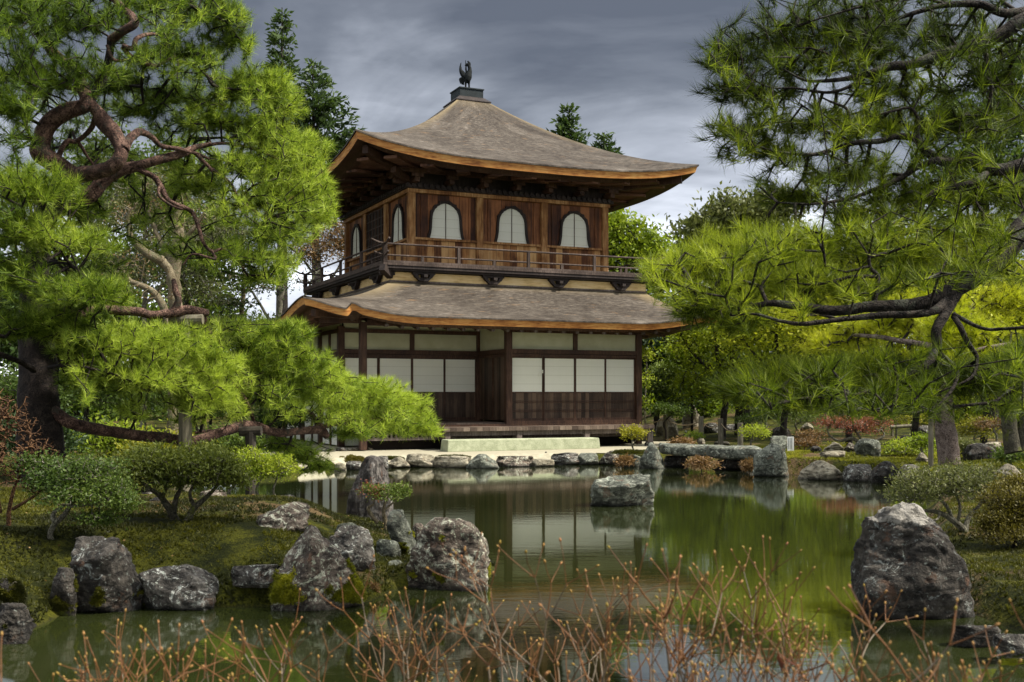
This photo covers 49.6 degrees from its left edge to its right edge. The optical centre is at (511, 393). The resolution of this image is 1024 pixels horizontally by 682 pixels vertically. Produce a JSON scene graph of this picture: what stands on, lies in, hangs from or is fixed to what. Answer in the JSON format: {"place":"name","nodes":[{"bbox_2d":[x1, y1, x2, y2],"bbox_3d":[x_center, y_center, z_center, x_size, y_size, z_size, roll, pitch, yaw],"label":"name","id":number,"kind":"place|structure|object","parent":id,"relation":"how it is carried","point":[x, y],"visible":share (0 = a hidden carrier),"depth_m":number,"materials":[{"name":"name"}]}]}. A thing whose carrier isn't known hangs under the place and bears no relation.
{"place":"outdoors","nodes":[
{"label":"outdoors","id":0,"kind":"place"},
{"bbox_2d":[0,463,1023,681],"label":"pond water","id":1,"kind":"structure","parent":0,"point":[697,517],"depth_m":8.70,"materials":[{"name":"liquid"}]},
{"bbox_2d":[406,453,433,466],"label":"rock","id":2,"kind":"object","parent":1,"relation":"in","point":[419,460],"visible":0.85,"depth_m":24.51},
{"bbox_2d":[433,456,470,467],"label":"rock","id":3,"kind":"object","parent":1,"relation":"in","point":[450,461],"visible":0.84,"depth_m":24.34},
{"bbox_2d":[466,454,498,468],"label":"rock","id":4,"kind":"object","parent":1,"relation":"in","point":[481,461],"visible":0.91,"depth_m":24.15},
{"bbox_2d":[496,456,533,466],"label":"rock","id":5,"kind":"object","parent":1,"relation":"in","point":[513,461],"visible":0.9,"depth_m":24.79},
{"bbox_2d":[551,452,579,464],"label":"rock","id":6,"kind":"object","parent":1,"relation":"in","point":[566,458],"visible":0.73,"depth_m":25.42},
{"bbox_2d":[590,474,654,505],"bbox_3d":[1.617,1.478,16.254,0.960,0.621,0.838,0,0,0],"label":"rock","id":7,"kind":"object","parent":1,"relation":"in","point":[625,490],"visible":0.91,"depth_m":16.04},
{"bbox_2d":[639,442,664,468],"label":"rock","id":8,"kind":"object","parent":1,"relation":"in","point":[651,458],"visible":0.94,"depth_m":24.06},
{"bbox_2d":[753,443,788,476],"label":"rock","id":9,"kind":"object","parent":1,"relation":"in","point":[769,460],"visible":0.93,"depth_m":21.75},
{"bbox_2d":[797,460,842,479],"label":"rock","id":10,"kind":"object","parent":1,"relation":"in","point":[819,470],"visible":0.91,"depth_m":20.94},
{"bbox_2d":[842,464,871,481],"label":"rock","id":11,"kind":"object","parent":1,"relation":"in","point":[856,472],"visible":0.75,"depth_m":20.58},
{"bbox_2d":[871,461,899,482],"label":"rock","id":12,"kind":"object","parent":1,"relation":"in","point":[880,471],"visible":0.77,"depth_m":20.12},
{"bbox_2d":[952,625,1000,647],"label":"rock","id":13,"kind":"object","parent":1,"relation":"on","point":[961,632],"visible":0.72,"depth_m":7.11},
{"bbox_2d":[992,633,1023,658],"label":"rock","id":14,"kind":"object","parent":1,"relation":"on","point":[1011,642],"visible":0.91,"depth_m":6.70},
{"bbox_2d":[0,379,1023,632],"bbox_3d":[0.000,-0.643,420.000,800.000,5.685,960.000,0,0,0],"label":"ground","id":15,"kind":"structure","parent":0,"point":[242,541],"depth_m":9.40,"materials":[{"name":"plant"}]},
{"bbox_2d":[0,242,20,420],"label":"tree","id":16,"kind":"object","parent":15,"relation":"on","point":[9,348],"visible":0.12,"depth_m":41.74,"materials":[{"name":"green plant"}]},
{"bbox_2d":[0,576,27,603],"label":"rock","id":17,"kind":"object","parent":15,"relation":"on","point":[12,589],"visible":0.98,"depth_m":7.93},
{"bbox_2d":[0,603,36,643],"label":"rock","id":18,"kind":"object","parent":15,"relation":"on","point":[17,625],"visible":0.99,"depth_m":7.25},
{"bbox_2d":[0,388,64,525],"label":"twig thicket","id":19,"kind":"object","parent":15,"relation":"on","point":[4,412],"visible":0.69,"depth_m":9.56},
{"bbox_2d":[0,359,82,411],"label":"green bush","id":20,"kind":"object","parent":15,"relation":"on","point":[10,390],"visible":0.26,"depth_m":23.81,"materials":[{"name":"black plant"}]},
{"bbox_2d":[0,402,95,457],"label":"green bush","id":21,"kind":"object","parent":15,"relation":"on","point":[72,443],"visible":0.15,"depth_m":17.93,"materials":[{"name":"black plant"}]},
{"bbox_2d":[48,565,78,614],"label":"rock","id":22,"kind":"object","parent":15,"relation":"on","point":[62,598],"visible":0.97,"depth_m":8.12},
{"bbox_2d":[0,447,151,539],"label":"crooked shrub","id":23,"kind":"object","parent":15,"relation":"on","point":[67,478],"visible":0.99,"depth_m":9.12,"materials":[{"name":"green plant"}]},
{"bbox_2d":[8,202,168,422],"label":"tree","id":24,"kind":"object","parent":15,"relation":"on","point":[74,408],"visible":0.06,"depth_m":45.56,"materials":[{"name":"green plant"}]},
{"bbox_2d":[69,536,143,611],"bbox_3d":[-3.096,1.436,8.390,0.550,0.715,0.496,0,0,27],"label":"rock","id":25,"kind":"object","parent":15,"relation":"on","point":[104,569],"visible":0.91,"depth_m":8.25,"materials":[{"name":"stone"}]},
{"bbox_2d":[65,410,168,460],"bbox_3d":[-7.564,0.871,21.036,2.444,1.150,1.838,0,0,-26],"label":"green bush","id":26,"kind":"object","parent":15,"relation":"on","point":[103,443],"visible":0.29,"depth_m":20.78,"materials":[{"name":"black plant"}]},
{"bbox_2d":[72,362,179,426],"bbox_3d":[-8.647,0.258,24.954,2.765,2.220,2.083,0,0,0],"label":"green bush","id":27,"kind":"object","parent":15,"relation":"on","point":[110,399],"visible":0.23,"depth_m":24.82,"materials":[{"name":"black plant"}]},
{"bbox_2d":[0,617,253,681],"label":"budding shrub","id":28,"kind":"object","parent":15,"relation":"on","point":[168,650],"visible":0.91,"depth_m":2.13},
{"bbox_2d":[104,195,194,432],"bbox_3d":[-8.028,-1.412,23.975,2.150,5.799,1.434,0,0,0],"label":"bare tree","id":29,"kind":"object","parent":15,"relation":"on","point":[164,265],"visible":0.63,"depth_m":23.97,"materials":[{"name":"brown plant"}]},
{"bbox_2d":[43,147,263,430],"bbox_3d":[-9.931,-2.843,30.966,6.720,8.388,3.886,0,0,0],"label":"twiggy tree","id":30,"kind":"object","parent":15,"relation":"on","point":[201,282],"visible":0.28,"depth_m":30.82,"materials":[{"name":"green plant"}]},
{"bbox_2d":[107,418,221,456],"bbox_3d":[-6.227,1.365,20.076,2.001,1.871,1.626,0,0,0],"label":"green bush","id":31,"kind":"object","parent":15,"relation":"on","point":[133,442],"visible":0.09,"depth_m":19.80,"materials":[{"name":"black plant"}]},
{"bbox_2d":[42,116,287,304],"bbox_3d":[-11.471,-3.887,36.054,8.519,10.274,4.159,0,0,0],"label":"broadleaf tree","id":32,"kind":"object","parent":15,"relation":"on","point":[218,275],"visible":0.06,"depth_m":35.68,"materials":[{"name":"green plant"}]},
{"bbox_2d":[28,608,303,681],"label":"budding shrub","id":33,"kind":"object","parent":15,"relation":"on","point":[122,662],"visible":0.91,"depth_m":2.36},
{"bbox_2d":[116,168,239,434],"bbox_3d":[-7.932,-2.002,25.983,3.097,6.860,1.686,0,0,0],"label":"bare tree","id":34,"kind":"object","parent":15,"relation":"on","point":[176,266],"visible":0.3,"depth_m":25.93,"materials":[{"name":"brown plant"}]},
{"bbox_2d":[138,564,218,609],"bbox_3d":[-2.547,1.522,8.528,0.576,0.430,0.475,0,0,0],"label":"rock","id":35,"kind":"object","parent":15,"relation":"on","point":[186,587],"visible":0.9,"depth_m":8.35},
{"bbox_2d":[105,436,261,521],"bbox_3d":[-3.005,0.843,10.062,1.515,0.904,0.896,0,0,0],"label":"azalea","id":36,"kind":"object","parent":15,"relation":"on","point":[200,465],"visible":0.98,"depth_m":9.96,"materials":[{"name":"green plant"}]},
{"bbox_2d":[179,412,189,490],"bbox_3d":[-4.192,0.948,14.200,0.150,1.416,0.150,0,0,0],"label":"support pole","id":37,"kind":"object","parent":15,"relation":"on","point":[184,429],"visible":0.21,"depth_m":14.13,"materials":[{"name":"brown wood"}]},
{"bbox_2d":[168,314,203,444],"bbox_3d":[-4.287,0.413,14.600,0.443,2.917,0.150,0,0,0],"label":"support pole","id":38,"kind":"object","parent":15,"relation":"on","point":[198,319],"visible":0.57,"depth_m":14.54,"materials":[{"name":"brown wood"}]},
{"bbox_2d":[148,242,261,419],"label":"tree","id":39,"kind":"object","parent":15,"relation":"on","point":[204,307],"visible":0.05,"depth_m":49.61,"materials":[{"name":"green plant"}]},
{"bbox_2d":[151,379,267,428],"bbox_3d":[-7.346,0.520,27.027,2.958,1.924,2.238,0,0,0],"label":"green bush","id":40,"kind":"object","parent":15,"relation":"on","point":[217,412],"visible":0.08,"depth_m":26.95,"materials":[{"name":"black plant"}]},
{"bbox_2d":[0,0,447,483],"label":"pine tree","id":41,"kind":"object","parent":15,"relation":"on","point":[38,328],"visible":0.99,"depth_m":14.49,"materials":[{"name":"green plant"}]},
{"bbox_2d":[192,422,266,453],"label":"green bush","id":42,"kind":"object","parent":15,"relation":"on","point":[234,439],"visible":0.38,"depth_m":23.71,"materials":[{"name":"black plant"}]},
{"bbox_2d":[197,243,294,420],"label":"slender tree","id":43,"kind":"object","parent":15,"relation":"on","point":[261,290],"visible":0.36,"depth_m":37.91,"materials":[{"name":"green plant"}]},
{"bbox_2d":[239,426,262,495],"bbox_3d":[-3.604,1.423,15.300,0.304,1.955,0.150,0,0,0],"label":"support pole","id":44,"kind":"object","parent":15,"relation":"on","point":[250,433],"visible":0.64,"depth_m":15.24,"materials":[{"name":"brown wood"}]},
{"bbox_2d":[230,564,279,587],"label":"rock","id":45,"kind":"object","parent":15,"relation":"on","point":[254,576],"visible":0.8,"depth_m":8.52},
{"bbox_2d":[226,443,305,494],"bbox_3d":[-2.967,1.015,13.005,1.128,0.884,0.616,0,0,0],"label":"azalea","id":46,"kind":"object","parent":15,"relation":"on","point":[278,466],"visible":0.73,"depth_m":12.93,"materials":[{"name":"green plant"}]},
{"bbox_2d":[232,253,319,426],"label":"bare tree","id":47,"kind":"object","parent":15,"relation":"on","point":[280,297],"visible":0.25,"depth_m":39.95,"materials":[{"name":"grey plant"}]},
{"bbox_2d":[234,7,318,313],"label":"cedar tree","id":48,"kind":"object","parent":15,"relation":"on","point":[275,38],"visible":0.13,"depth_m":59.77,"materials":[{"name":"green plant"}]},
{"bbox_2d":[243,403,315,437],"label":"green bush","id":49,"kind":"object","parent":15,"relation":"on","point":[281,422],"visible":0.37,"depth_m":30.80,"materials":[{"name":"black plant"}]},
{"bbox_2d":[256,502,309,531],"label":"rock","id":50,"kind":"object","parent":15,"relation":"on","point":[293,516],"visible":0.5,"depth_m":10.01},
{"bbox_2d":[279,218,343,281],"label":"bare tree","id":51,"kind":"object","parent":15,"relation":"on","point":[325,245],"visible":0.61,"depth_m":43.82,"materials":[{"name":"brown plant"}]},
{"bbox_2d":[267,520,367,610],"bbox_3d":[-1.495,1.405,8.553,0.770,0.848,0.610,0,0,0],"label":"rock","id":52,"kind":"object","parent":15,"relation":"on","point":[313,559],"visible":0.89,"depth_m":8.37,"materials":[{"name":"stone"}]},
{"bbox_2d":[275,58,366,282],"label":"cedar tree","id":53,"kind":"object","parent":15,"relation":"on","point":[322,103],"visible":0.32,"depth_m":57.44,"materials":[{"name":"green plant"}]},
{"bbox_2d":[201,588,480,681],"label":"budding shrub","id":54,"kind":"object","parent":15,"relation":"on","point":[281,672],"visible":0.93,"depth_m":2.62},
{"bbox_2d":[329,525,375,570],"bbox_3d":[-1.375,1.417,9.452,0.462,0.590,0.365,0,0,0],"label":"rock","id":55,"kind":"object","parent":15,"relation":"on","point":[354,543],"visible":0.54,"depth_m":9.35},
{"bbox_2d":[346,455,393,522],"bbox_3d":[-1.784,1.295,13.925,0.593,1.047,0.419,0,0,0],"label":"rock","id":56,"kind":"object","parent":15,"relation":"on","point":[372,466],"visible":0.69,"depth_m":13.79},
{"bbox_2d":[356,477,412,528],"bbox_3d":[-1.410,1.268,12.305,0.658,0.688,0.406,0,0,0],"label":"little shrub","id":57,"kind":"object","parent":15,"relation":"on","point":[377,492],"visible":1,"depth_m":12.27,"materials":[{"name":"green plant"}]},
{"bbox_2d":[374,539,400,556],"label":"rock","id":58,"kind":"object","parent":15,"relation":"on","point":[391,548],"visible":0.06,"depth_m":10.03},
{"bbox_2d":[251,555,548,681],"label":"budding shrub","id":59,"kind":"object","parent":15,"relation":"on","point":[406,656],"visible":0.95,"depth_m":2.72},
{"bbox_2d":[387,509,415,555],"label":"rock","id":60,"kind":"object","parent":15,"relation":"on","point":[401,532],"visible":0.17,"depth_m":10.15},
{"bbox_2d":[405,517,490,591],"bbox_3d":[-0.534,1.429,9.436,0.729,0.799,0.627,0,0,0],"label":"rock","id":61,"kind":"object","parent":15,"relation":"on","point":[438,539],"visible":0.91,"depth_m":9.20,"materials":[{"name":"stone"}]},
{"bbox_2d":[261,441,669,466],"bbox_3d":[-0.940,1.779,28.159,12.360,0.818,10.478,0,0,0],"label":"sand court","id":62,"kind":"object","parent":15,"relation":"on","point":[542,454],"visible":0.23,"depth_m":26.66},
{"bbox_2d":[440,437,599,451],"bbox_3d":[0.257,1.275,27.987,4.237,0.300,0.498,0,0,-25],"label":"stone step","id":63,"kind":"object","parent":62,"relation":"on","point":[469,445],"visible":0.99,"depth_m":27.69,"materials":[{"name":"stone"}]},
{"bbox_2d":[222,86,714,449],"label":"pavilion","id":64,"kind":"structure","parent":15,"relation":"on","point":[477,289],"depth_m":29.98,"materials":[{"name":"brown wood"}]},
{"bbox_2d":[366,207,383,265],"bbox_3d":[-3.950,-4.335,32.280,0.045,2.010,1.817,0,0,-25],"label":"lattice door","id":65,"kind":"structure","parent":64,"relation":"in","point":[374,220],"depth_m":32.42,"materials":[{"name":"brown wood"}]},
{"bbox_2d":[391,204,404,242],"bbox_3d":[-3.137,-4.705,30.487,0.065,1.040,1.070,0,0,-25],"label":"window","id":66,"kind":"structure","parent":64,"relation":"in","point":[398,220],"depth_m":30.49,"materials":[{"name":"paper"}]},
{"bbox_2d":[427,201,464,239],"bbox_3d":[-1.789,-4.705,29.990,1.070,1.040,0.065,0,0,-25],"label":"window","id":67,"kind":"structure","parent":64,"relation":"in","point":[445,221],"depth_m":30.00,"materials":[{"name":"paper"}]},
{"bbox_2d":[494,206,529,243],"bbox_3d":[-0.002,-4.705,30.816,1.070,1.040,0.065,0,0,-25],"label":"window","id":68,"kind":"structure","parent":64,"relation":"in","point":[511,224],"depth_m":30.82,"materials":[{"name":"paper"}]},
{"bbox_2d":[557,211,590,247],"bbox_3d":[1.785,-4.705,31.641,1.070,1.040,0.065,0,0,-25],"label":"window","id":69,"kind":"structure","parent":64,"relation":"in","point":[574,227],"depth_m":31.65,"materials":[{"name":"paper"}]},
{"bbox_2d":[546,102,596,147],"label":"fir tree","id":70,"kind":"object","parent":15,"relation":"on","point":[565,126],"visible":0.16,"depth_m":51.69,"materials":[{"name":"green plant"}]},
{"bbox_2d":[583,131,624,154],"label":"fir tree","id":71,"kind":"object","parent":15,"relation":"on","point":[602,144],"visible":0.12,"depth_m":53.82,"materials":[{"name":"green plant"}]},
{"bbox_2d":[426,532,833,681],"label":"budding shrub","id":72,"kind":"object","parent":15,"relation":"on","point":[602,665],"visible":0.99,"depth_m":2.33,"materials":[{"name":"plant"}]},
{"bbox_2d":[449,538,820,681],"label":"budding shrub","id":73,"kind":"object","parent":15,"relation":"on","point":[683,660],"visible":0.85,"depth_m":2.32,"materials":[{"name":"plant"}]},
{"bbox_2d":[619,422,654,454],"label":"garden shrub","id":74,"kind":"object","parent":15,"relation":"on","point":[633,431],"visible":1,"depth_m":25.55,"materials":[{"name":"yellow plant"}]},
{"bbox_2d":[608,207,683,304],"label":"broadleaf tree","id":75,"kind":"object","parent":15,"relation":"on","point":[620,225],"visible":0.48,"depth_m":45.50,"materials":[{"name":"green plant"}]},
{"bbox_2d":[642,342,660,440],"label":"sapling","id":76,"kind":"object","parent":15,"relation":"on","point":[648,379],"visible":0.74,"depth_m":32.97,"materials":[{"name":"green plant"}]},
{"bbox_2d":[644,400,695,440],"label":"flat bush","id":77,"kind":"object","parent":15,"relation":"on","point":[667,409],"visible":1,"depth_m":32.91,"materials":[{"name":"green plant"}]},
{"bbox_2d":[642,358,699,416],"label":"clipped tree","id":78,"kind":"object","parent":15,"relation":"on","point":[659,367],"visible":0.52,"depth_m":37.27,"materials":[{"name":"green plant"}]},
{"bbox_2d":[664,455,688,466],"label":"rock","id":79,"kind":"object","parent":15,"relation":"on","point":[673,461],"visible":0.75,"depth_m":24.65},
{"bbox_2d":[659,443,707,456],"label":"bridge slab","id":80,"kind":"structure","parent":79,"relation":"on","point":[677,449],"depth_m":24.18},
{"bbox_2d":[642,335,729,432],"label":"dense tree","id":81,"kind":"object","parent":15,"relation":"on","point":[657,344],"visible":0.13,"depth_m":39.67,"materials":[{"name":"green plant"}]},
{"bbox_2d":[659,396,734,420],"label":"shrub mass","id":82,"kind":"object","parent":15,"relation":"on","point":[711,410],"visible":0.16,"depth_m":43.74,"materials":[{"name":"green plant"}]},
{"bbox_2d":[682,453,724,471],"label":"dry fern","id":83,"kind":"object","parent":15,"relation":"on","point":[700,462],"visible":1,"depth_m":23.25,"materials":[{"name":"brown plant"}]},
{"bbox_2d":[649,275,779,439],"bbox_3d":[6.157,-1.219,34.053,4.123,5.472,3.108,0,0,16],"label":"sunlit tree","id":84,"kind":"object","parent":15,"relation":"on","point":[684,340],"visible":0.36,"depth_m":33.84,"materials":[{"name":"green plant"}]},
{"bbox_2d":[656,311,826,434],"bbox_3d":[7.471,-0.870,36.045,5.688,4.618,2.845,0,0,0],"label":"broadleaf tree","id":85,"kind":"object","parent":15,"relation":"on","point":[682,356],"visible":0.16,"depth_m":35.76,"materials":[{"name":"green plant"}]},
{"bbox_2d":[663,177,821,364],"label":"broadleaf tree","id":86,"kind":"object","parent":15,"relation":"on","point":[718,211],"visible":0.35,"depth_m":53.33,"materials":[{"name":"green plant"}]},
{"bbox_2d":[737,422,771,444],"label":"garden shrub","id":87,"kind":"object","parent":15,"relation":"on","point":[752,431],"visible":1,"depth_m":26.44,"materials":[{"name":"green plant"}]},
{"bbox_2d":[706,277,837,435],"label":"sunlit tree","id":88,"kind":"object","parent":15,"relation":"on","point":[775,330],"visible":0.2,"depth_m":29.91,"materials":[{"name":"green plant"}]},
{"bbox_2d":[613,535,932,681],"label":"budding shrub","id":89,"kind":"object","parent":15,"relation":"on","point":[767,660],"visible":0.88,"depth_m":2.33,"materials":[{"name":"plant"}]},
{"bbox_2d":[632,0,1023,434],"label":"pine tree","id":90,"kind":"object","parent":15,"relation":"on","point":[894,384],"visible":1,"depth_m":6.65,"materials":[{"name":"green plant"}]},
{"bbox_2d":[759,292,903,444],"bbox_3d":[8.587,-0.897,29.029,3.477,4.838,3.074,0,0,38],"label":"sunlit tree","id":91,"kind":"object","parent":15,"relation":"on","point":[797,336],"visible":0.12,"depth_m":28.91,"materials":[{"name":"green plant"}]},
{"bbox_2d":[668,583,1021,681],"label":"budding shrub","id":92,"kind":"object","parent":15,"relation":"on","point":[932,663],"visible":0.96,"depth_m":2.03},
{"bbox_2d":[812,413,893,443],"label":"red bush","id":93,"kind":"object","parent":15,"relation":"on","point":[858,425],"visible":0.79,"depth_m":25.95,"materials":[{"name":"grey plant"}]},
{"bbox_2d":[706,443,1023,473],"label":"moss","id":94,"kind":"object","parent":15,"relation":"on","point":[799,453],"visible":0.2,"depth_m":22.18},
{"bbox_2d":[854,438,880,455],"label":"rock","id":95,"kind":"object","parent":15,"relation":"on","point":[866,446],"visible":0.7,"depth_m":22.88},
{"bbox_2d":[746,218,993,428],"bbox_3d":[11.302,-2.115,32.979,8.966,6.308,2.451,0,0,0],"label":"young pine","id":96,"kind":"object","parent":15,"relation":"on","point":[902,234],"visible":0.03,"depth_m":32.90,"materials":[{"name":"green plant"}]},
{"bbox_2d":[833,274,936,435],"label":"sunlit tree","id":97,"kind":"object","parent":15,"relation":"on","point":[915,424],"visible":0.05,"depth_m":27.92,"materials":[{"name":"green plant"}]},
{"bbox_2d":[776,260,1023,465],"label":"young pine","id":98,"kind":"object","parent":15,"relation":"on","point":[1009,303],"visible":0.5,"depth_m":20.30,"materials":[{"name":"green plant"}]},
{"bbox_2d":[881,436,936,456],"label":"garden shrub","id":99,"kind":"object","parent":15,"relation":"on","point":[899,446],"visible":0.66,"depth_m":22.86,"materials":[{"name":"green plant"}]},
{"bbox_2d":[850,501,974,619],"bbox_3d":[2.960,1.339,8.281,0.857,1.062,0.715,0,0,0],"label":"rock","id":100,"kind":"object","parent":15,"relation":"on","point":[912,554],"visible":0.92,"depth_m":8.02,"materials":[{"name":"stone"}]},
{"bbox_2d":[838,598,1023,681],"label":"budding shrub","id":101,"kind":"object","parent":15,"relation":"on","point":[930,671],"visible":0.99,"depth_m":1.78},
{"bbox_2d":[877,456,1011,531],"bbox_3d":[4.334,1.091,11.220,1.326,0.962,0.894,0,0,-32],"label":"twiggy bush","id":102,"kind":"object","parent":15,"relation":"on","point":[928,482],"visible":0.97,"depth_m":11.13,"materials":[{"name":"green plant"}]},
{"bbox_2d":[892,34,1023,433],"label":"broadleaf tree","id":103,"kind":"object","parent":15,"relation":"on","point":[1019,154],"visible":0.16,"depth_m":33.67,"materials":[{"name":"green plant"}]},
{"bbox_2d":[909,277,1023,443],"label":"sunlit tree","id":104,"kind":"object","parent":15,"relation":"on","point":[988,317],"visible":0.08,"depth_m":26.74,"materials":[{"name":"green plant"}]},
{"bbox_2d":[929,489,1023,623],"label":"moss","id":105,"kind":"object","parent":15,"relation":"on","point":[953,503],"visible":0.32,"depth_m":9.42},
{"bbox_2d":[955,413,1001,441],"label":"garden shrub","id":106,"kind":"object","parent":15,"relation":"on","point":[966,428],"visible":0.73,"depth_m":25.88,"materials":[{"name":"green plant"}]},
{"bbox_2d":[961,443,995,460],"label":"rock","id":107,"kind":"object","parent":15,"relation":"on","point":[976,451],"visible":0.77,"depth_m":21.62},
{"bbox_2d":[947,334,1023,453],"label":"young pine","id":108,"kind":"object","parent":15,"relation":"on","point":[1013,437],"visible":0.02,"depth_m":16.94,"materials":[{"name":"green plant"}]},
{"bbox_2d":[967,468,1023,547],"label":"dense bush","id":109,"kind":"object","parent":15,"relation":"on","point":[1005,496],"visible":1,"depth_m":10.17,"materials":[{"name":"green plant"}]},
{"bbox_2d":[988,443,1023,465],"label":"garden shrub","id":110,"kind":"object","parent":15,"relation":"on","point":[1007,458],"visible":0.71,"depth_m":17.91,"materials":[{"name":"green plant"}]},
{"bbox_2d":[0,0,1023,375],"label":"sky","id":111,"kind":"structure","parent":0,"point":[627,69],"materials":[{"name":"grey"}]},
{"bbox_2d":[704,444,761,459],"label":"bridge slab","id":112,"kind":"structure","parent":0,"point":[735,452],"depth_m":23.35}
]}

